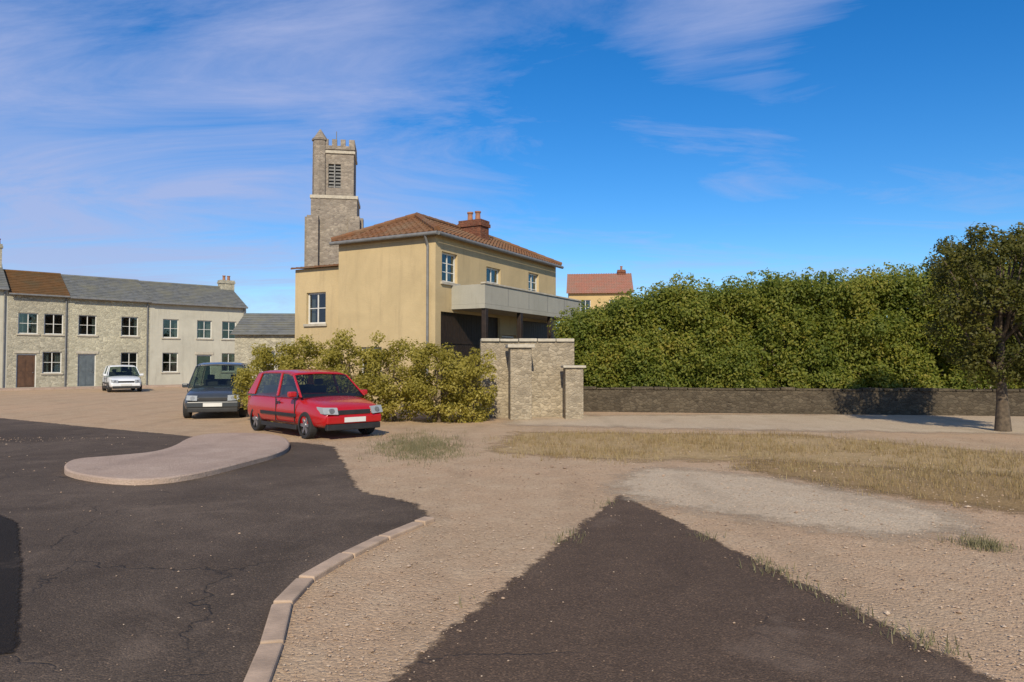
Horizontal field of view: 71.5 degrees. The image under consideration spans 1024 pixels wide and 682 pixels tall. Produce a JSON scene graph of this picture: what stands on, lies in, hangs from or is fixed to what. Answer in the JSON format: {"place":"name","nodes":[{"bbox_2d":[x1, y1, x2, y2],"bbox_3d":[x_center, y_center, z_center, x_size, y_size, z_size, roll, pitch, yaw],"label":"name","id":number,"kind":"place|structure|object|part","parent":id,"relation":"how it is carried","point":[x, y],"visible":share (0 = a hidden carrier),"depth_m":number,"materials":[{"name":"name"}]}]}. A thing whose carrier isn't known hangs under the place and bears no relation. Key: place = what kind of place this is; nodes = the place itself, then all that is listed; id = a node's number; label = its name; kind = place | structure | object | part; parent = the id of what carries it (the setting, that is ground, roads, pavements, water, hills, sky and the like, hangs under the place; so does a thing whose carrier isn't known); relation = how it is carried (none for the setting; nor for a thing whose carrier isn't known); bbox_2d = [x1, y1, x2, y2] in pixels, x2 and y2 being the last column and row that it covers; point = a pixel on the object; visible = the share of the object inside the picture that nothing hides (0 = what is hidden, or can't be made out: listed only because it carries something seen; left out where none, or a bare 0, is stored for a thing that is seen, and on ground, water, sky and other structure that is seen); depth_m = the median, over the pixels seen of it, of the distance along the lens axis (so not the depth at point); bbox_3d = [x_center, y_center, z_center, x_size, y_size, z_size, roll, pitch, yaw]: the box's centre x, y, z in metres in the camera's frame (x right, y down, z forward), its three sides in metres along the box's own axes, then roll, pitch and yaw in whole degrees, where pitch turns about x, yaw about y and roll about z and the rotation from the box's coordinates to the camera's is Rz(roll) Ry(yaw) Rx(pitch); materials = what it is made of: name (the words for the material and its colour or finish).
{"place":"outdoors","nodes":[
{"label":"outdoors","id":0,"kind":"place"},
{"bbox_2d":[0,384,203,390],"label":"pavement","id":1,"kind":"structure","parent":0,"point":[75,387],"depth_m":42.46,"materials":[{"name":"concrete"}]},
{"bbox_2d":[0,418,427,681],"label":"road","id":2,"kind":"structure","parent":0,"point":[81,602],"depth_m":6.13,"materials":[{"name":"grey asphalt"}]},
{"bbox_2d":[0,515,22,653],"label":"tar patch","id":3,"kind":"object","parent":2,"relation":"on","point":[10,573],"visible":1,"depth_m":5.12,"materials":[{"name":"black asphalt"}]},
{"bbox_2d":[64,433,288,484],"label":"traffic island","id":4,"kind":"structure","parent":2,"relation":"on","point":[199,456],"depth_m":10.98,"materials":[{"name":"concrete"}]},
{"bbox_2d":[304,129,363,266],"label":"church tower","id":5,"kind":"structure","parent":0,"point":[335,205],"depth_m":58.52,"materials":[{"name":"stone"}]},
{"bbox_2d":[291,211,581,413],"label":"cream house","id":6,"kind":"structure","parent":0,"point":[463,287],"depth_m":23.59,"materials":[{"name":"paint"}]},
{"bbox_2d":[303,292,326,326],"bbox_3d":[-6.810,-1.106,24.986,1.060,1.190,0.355,-1,-2,29],"label":"window","id":7,"kind":"structure","parent":6,"relation":"in","point":[314,323],"depth_m":25.16,"materials":[{"name":"paint"}]},
{"bbox_2d":[362,347,381,381],"bbox_3d":[-4.522,0.801,23.377,0.900,1.200,0.185,-1,-2,29],"label":"window","id":8,"kind":"structure","parent":6,"relation":"in","point":[362,347],"depth_m":23.44,"materials":[{"name":"paint"}]},
{"bbox_2d":[440,252,459,285],"bbox_3d":[-2.088,-2.296,22.834,0.355,1.040,1.060,-1,-2,29],"label":"window","id":9,"kind":"structure","parent":6,"relation":"in","point":[447,274],"depth_m":23.16,"materials":[{"name":"paint"}]},
{"bbox_2d":[441,312,497,408],"bbox_3d":[-1.414,0.708,23.936,0.065,3.180,3.720,-1,-2,29],"label":"garage door","id":10,"kind":"structure","parent":6,"relation":"in","point":[463,331],"depth_m":23.59,"materials":[{"name":"brown wood"}]},
{"bbox_2d":[486,267,497,283],"bbox_3d":[-0.822,-1.867,25.321,0.185,1.450,1.000,-1,-2,29],"label":"window","id":11,"kind":"structure","parent":6,"relation":"in","point":[492,270],"depth_m":25.63,"materials":[{"name":"paint"}]},
{"bbox_2d":[502,335,513,338],"bbox_3d":[-0.216,1.096,26.211,0.078,2.580,1.100,-1,-2,29],"label":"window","id":12,"kind":"structure","parent":6,"relation":"in","point":[503,337],"depth_m":26.29,"materials":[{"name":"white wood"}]},
{"bbox_2d":[529,273,536,291],"bbox_3d":[0.688,-2.183,28.096,0.185,0.950,0.900,-1,-2,29],"label":"window","id":13,"kind":"structure","parent":6,"relation":"in","point":[531,275],"depth_m":28.30,"materials":[{"name":"paint"}]},
{"bbox_2d":[523,321,546,338],"bbox_3d":[0.874,0.835,28.154,0.040,3.180,3.020,-1,-2,29],"label":"garage door","id":14,"kind":"structure","parent":6,"relation":"in","point":[537,330],"depth_m":28.19,"materials":[{"name":"grey metal"}]},
{"bbox_2d":[0,365,1023,681],"bbox_3d":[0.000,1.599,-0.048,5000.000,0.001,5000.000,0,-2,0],"label":"ground","id":15,"kind":"structure","parent":0,"point":[156,409],"depth_m":6.35,"materials":[{"name":"beige gravel"}]},
{"bbox_2d":[0,239,8,387],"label":"terraced house","id":16,"kind":"structure","parent":15,"relation":"on","point":[4,287],"depth_m":41.50,"materials":[{"name":"grey stone"}]},
{"bbox_2d":[3,269,70,387],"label":"terraced house","id":17,"kind":"structure","parent":15,"relation":"on","point":[38,332],"depth_m":42.84,"materials":[{"name":"beige stone"}]},
{"bbox_2d":[16,354,35,386],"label":"door","id":18,"kind":"structure","parent":17,"relation":"in","point":[25,363],"depth_m":42.29,"materials":[{"name":"paint"}]},
{"bbox_2d":[16,312,39,334],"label":"window","id":19,"kind":"structure","parent":17,"relation":"in","point":[34,316],"depth_m":42.43,"materials":[{"name":"paint"}]},
{"bbox_2d":[41,352,62,374],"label":"window","id":20,"kind":"structure","parent":17,"relation":"in","point":[57,355],"depth_m":43.19,"materials":[{"name":"paint"}]},
{"bbox_2d":[42,313,64,335],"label":"window","id":21,"kind":"structure","parent":17,"relation":"in","point":[45,334],"depth_m":43.25,"materials":[{"name":"paint"}]},
{"bbox_2d":[61,274,151,386],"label":"terraced house","id":22,"kind":"structure","parent":15,"relation":"on","point":[109,321],"depth_m":45.42,"materials":[{"name":"grey stone"}]},
{"bbox_2d":[77,354,95,385],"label":"door","id":23,"kind":"structure","parent":22,"relation":"in","point":[86,362],"depth_m":44.43,"materials":[{"name":"paint"}]},
{"bbox_2d":[77,315,97,336],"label":"window","id":24,"kind":"structure","parent":22,"relation":"in","point":[93,325],"depth_m":44.52,"materials":[{"name":"paint"}]},
{"bbox_2d":[121,352,136,373],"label":"window","id":25,"kind":"structure","parent":22,"relation":"in","point":[128,362],"depth_m":46.08,"materials":[{"name":"paint"}]},
{"bbox_2d":[120,317,139,337],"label":"window","id":26,"kind":"structure","parent":22,"relation":"in","point":[135,326],"depth_m":46.14,"materials":[{"name":"paint"}]},
{"bbox_2d":[102,365,143,391],"bbox_3d":[-21.643,2.049,39.452,1.930,1.470,4.034,1,-2,-35],"label":"saloon car","id":27,"kind":"object","parent":15,"relation":"on","point":[114,379],"visible":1,"depth_m":38.32,"materials":[{"name":"white paint"}]},
{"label":"windows","id":28,"kind":"part","parent":27,"relation":"part of","materials":[{"name":"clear glass"}]},
{"bbox_2d":[139,275,247,384],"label":"terraced house","id":29,"kind":"structure","parent":15,"relation":"on","point":[192,326],"depth_m":49.08,"materials":[{"name":"beige paint"}]},
{"bbox_2d":[161,353,179,372],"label":"window","id":30,"kind":"structure","parent":29,"relation":"in","point":[169,362],"depth_m":47.73,"materials":[{"name":"paint"}]},
{"bbox_2d":[161,319,179,338],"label":"window","id":31,"kind":"structure","parent":29,"relation":"in","point":[175,328],"depth_m":47.86,"materials":[{"name":"paint"}]},
{"bbox_2d":[196,355,210,383],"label":"door","id":32,"kind":"structure","parent":29,"relation":"in","point":[200,358],"depth_m":49.19,"materials":[{"name":"paint"}]},
{"bbox_2d":[196,320,212,339],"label":"window","id":33,"kind":"structure","parent":29,"relation":"in","point":[208,323],"depth_m":49.41,"materials":[{"name":"paint"}]},
{"bbox_2d":[220,353,234,372],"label":"window","id":34,"kind":"structure","parent":29,"relation":"in","point":[233,354],"depth_m":50.39,"materials":[{"name":"paint"}]},
{"bbox_2d":[221,321,235,339],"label":"window","id":35,"kind":"structure","parent":29,"relation":"in","point":[228,338],"depth_m":50.43,"materials":[{"name":"paint"}]},
{"bbox_2d":[182,362,250,417],"bbox_3d":[-8.975,1.454,21.962,1.980,1.610,4.234,0,-2,-16],"label":"estate car","id":36,"kind":"object","parent":15,"relation":"on","point":[212,394],"visible":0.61,"depth_m":20.19,"materials":[{"name":"blue paint"}]},
{"bbox_2d":[230,313,294,389],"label":"outbuilding","id":37,"kind":"structure","parent":15,"relation":"on","point":[269,329],"depth_m":32.17,"materials":[{"name":"grey stone"}]},
{"bbox_2d":[230,341,302,421],"bbox_3d":[-6.484,1.227,19.222,2.047,2.493,2.107,0,-2,0],"label":"shrub","id":38,"kind":"object","parent":15,"relation":"on","point":[265,354],"visible":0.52,"depth_m":18.76,"materials":[{"name":"green plant"}]},
{"bbox_2d":[273,334,346,392],"bbox_3d":[-5.636,1.082,19.636,2.051,2.522,2.293,1,-2,-20],"label":"shrub","id":39,"kind":"object","parent":15,"relation":"on","point":[293,351],"visible":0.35,"depth_m":19.21,"materials":[{"name":"green plant"}]},
{"bbox_2d":[247,369,382,438],"bbox_3d":[-4.577,1.368,16.263,1.900,1.440,3.884,2,-2,-43],"label":"car","id":40,"kind":"object","parent":15,"relation":"on","point":[309,409],"visible":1,"depth_m":15.37,"materials":[{"name":"red paint"}]},
{"bbox_2d":[243,516,434,681],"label":"kerb","id":41,"kind":"structure","parent":15,"relation":"on","point":[262,667],"depth_m":4.67,"materials":[{"name":"concrete"}]},
{"bbox_2d":[314,328,389,405],"bbox_3d":[-4.322,1.025,19.316,2.138,2.786,2.116,0,-2,0],"label":"shrub","id":42,"kind":"object","parent":15,"relation":"on","point":[333,356],"visible":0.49,"depth_m":18.86,"materials":[{"name":"green plant"}]},
{"bbox_2d":[355,330,437,420],"bbox_3d":[-3.157,1.100,19.301,2.320,2.784,2.402,0,-2,0],"label":"shrub","id":43,"kind":"object","parent":15,"relation":"on","point":[393,401],"visible":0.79,"depth_m":19.05,"materials":[{"name":"green plant"}]},
{"bbox_2d":[399,341,475,422],"bbox_3d":[-1.958,1.198,18.998,2.155,2.368,2.191,0,-2,0],"label":"shrub","id":44,"kind":"object","parent":15,"relation":"on","point":[451,378],"visible":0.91,"depth_m":18.59,"materials":[{"name":"green plant"}]},
{"bbox_2d":[440,347,498,422],"bbox_3d":[-1.153,1.247,19.241,1.630,2.206,1.844,0,-2,0],"label":"shrub","id":45,"kind":"object","parent":15,"relation":"on","point":[486,400],"visible":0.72,"depth_m":18.95,"materials":[{"name":"green plant"}]},
{"bbox_2d":[0,437,1023,681],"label":"pebbles","id":46,"kind":"object","parent":15,"relation":"on","point":[640,573],"visible":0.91,"depth_m":6.10,"materials":[{"name":"grey gravel"}]},
{"bbox_2d":[355,427,1020,659],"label":"weeds","id":47,"kind":"object","parent":15,"relation":"on","point":[423,446],"visible":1,"depth_m":6.55,"materials":[{"name":"plant"}]},
{"bbox_2d":[389,495,1005,681],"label":"lane","id":48,"kind":"structure","parent":15,"relation":"on","point":[663,626],"depth_m":4.28,"materials":[{"name":"grey asphalt"}]},
{"bbox_2d":[487,427,1023,511],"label":"dry grass","id":49,"kind":"structure","parent":15,"relation":"on","point":[770,440],"depth_m":12.22,"materials":[{"name":"plant"}]},
{"bbox_2d":[547,257,1023,389],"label":"hedge","id":50,"kind":"object","parent":15,"relation":"on","point":[829,331],"visible":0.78,"depth_m":23.21,"materials":[{"name":"green plant"}]},
{"bbox_2d":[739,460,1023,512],"bbox_3d":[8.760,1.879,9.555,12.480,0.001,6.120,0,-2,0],"label":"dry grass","id":51,"kind":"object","parent":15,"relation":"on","point":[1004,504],"visible":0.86,"depth_m":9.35,"materials":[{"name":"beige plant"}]},
{"bbox_2d":[917,235,1017,384],"bbox_3d":[14.645,-0.498,22.999,3.058,5.784,3.228,0,-2,0],"label":"broadleaf tree","id":52,"kind":"object","parent":15,"relation":"on","point":[945,241],"visible":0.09,"depth_m":22.68,"materials":[{"name":"green plant"}]},
{"bbox_2d":[913,221,1023,431],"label":"broadleaf tree","id":53,"kind":"object","parent":15,"relation":"on","point":[1004,363],"visible":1,"depth_m":16.43,"materials":[{"name":"green plant"}]},
{"bbox_2d":[993,229,1023,348],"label":"broadleaf tree","id":54,"kind":"object","parent":15,"relation":"on","point":[1018,287],"visible":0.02,"depth_m":22.42,"materials":[{"name":"green plant"}]},
{"bbox_2d":[0,0,1023,328],"label":"sky","id":55,"kind":"structure","parent":0,"point":[170,141],"materials":[{"name":"blue"}]},
{"bbox_2d":[561,365,585,418],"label":"gate pier","id":56,"kind":"structure","parent":0,"point":[572,391],"depth_m":20.01,"materials":[{"name":"stone"}]},
{"bbox_2d":[566,266,633,346],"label":"distant house","id":57,"kind":"structure","parent":0,"point":[590,289],"depth_m":62.63,"materials":[{"name":"tile"}]},
{"bbox_2d":[581,300,590,312],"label":"window","id":58,"kind":"structure","parent":57,"relation":"in","point":[589,301],"depth_m":62.06,"materials":[{"name":"paint"}]},
{"bbox_2d":[498,414,1023,433],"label":"track","id":59,"kind":"structure","parent":0,"point":[835,423],"depth_m":18.88,"materials":[{"name":"beige gravel"}]},
{"bbox_2d":[505,344,534,419],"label":"gate pier","id":60,"kind":"structure","parent":59,"relation":"on","point":[519,381],"depth_m":19.78,"materials":[{"name":"stone"}]},
{"bbox_2d":[480,338,573,417],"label":"garden wall","id":61,"kind":"structure","parent":59,"relation":"on","point":[550,357],"depth_m":20.75,"materials":[{"name":"stone"}]},
{"bbox_2d":[583,386,1023,415],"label":"wall","id":62,"kind":"structure","parent":59,"relation":"on","point":[908,401],"depth_m":22.02,"materials":[{"name":"stone"}]},
{"bbox_2d":[606,467,984,537],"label":"gravel path","id":63,"kind":"structure","parent":0,"point":[711,483],"depth_m":8.09,"materials":[{"name":"beige gravel"}]}
]}

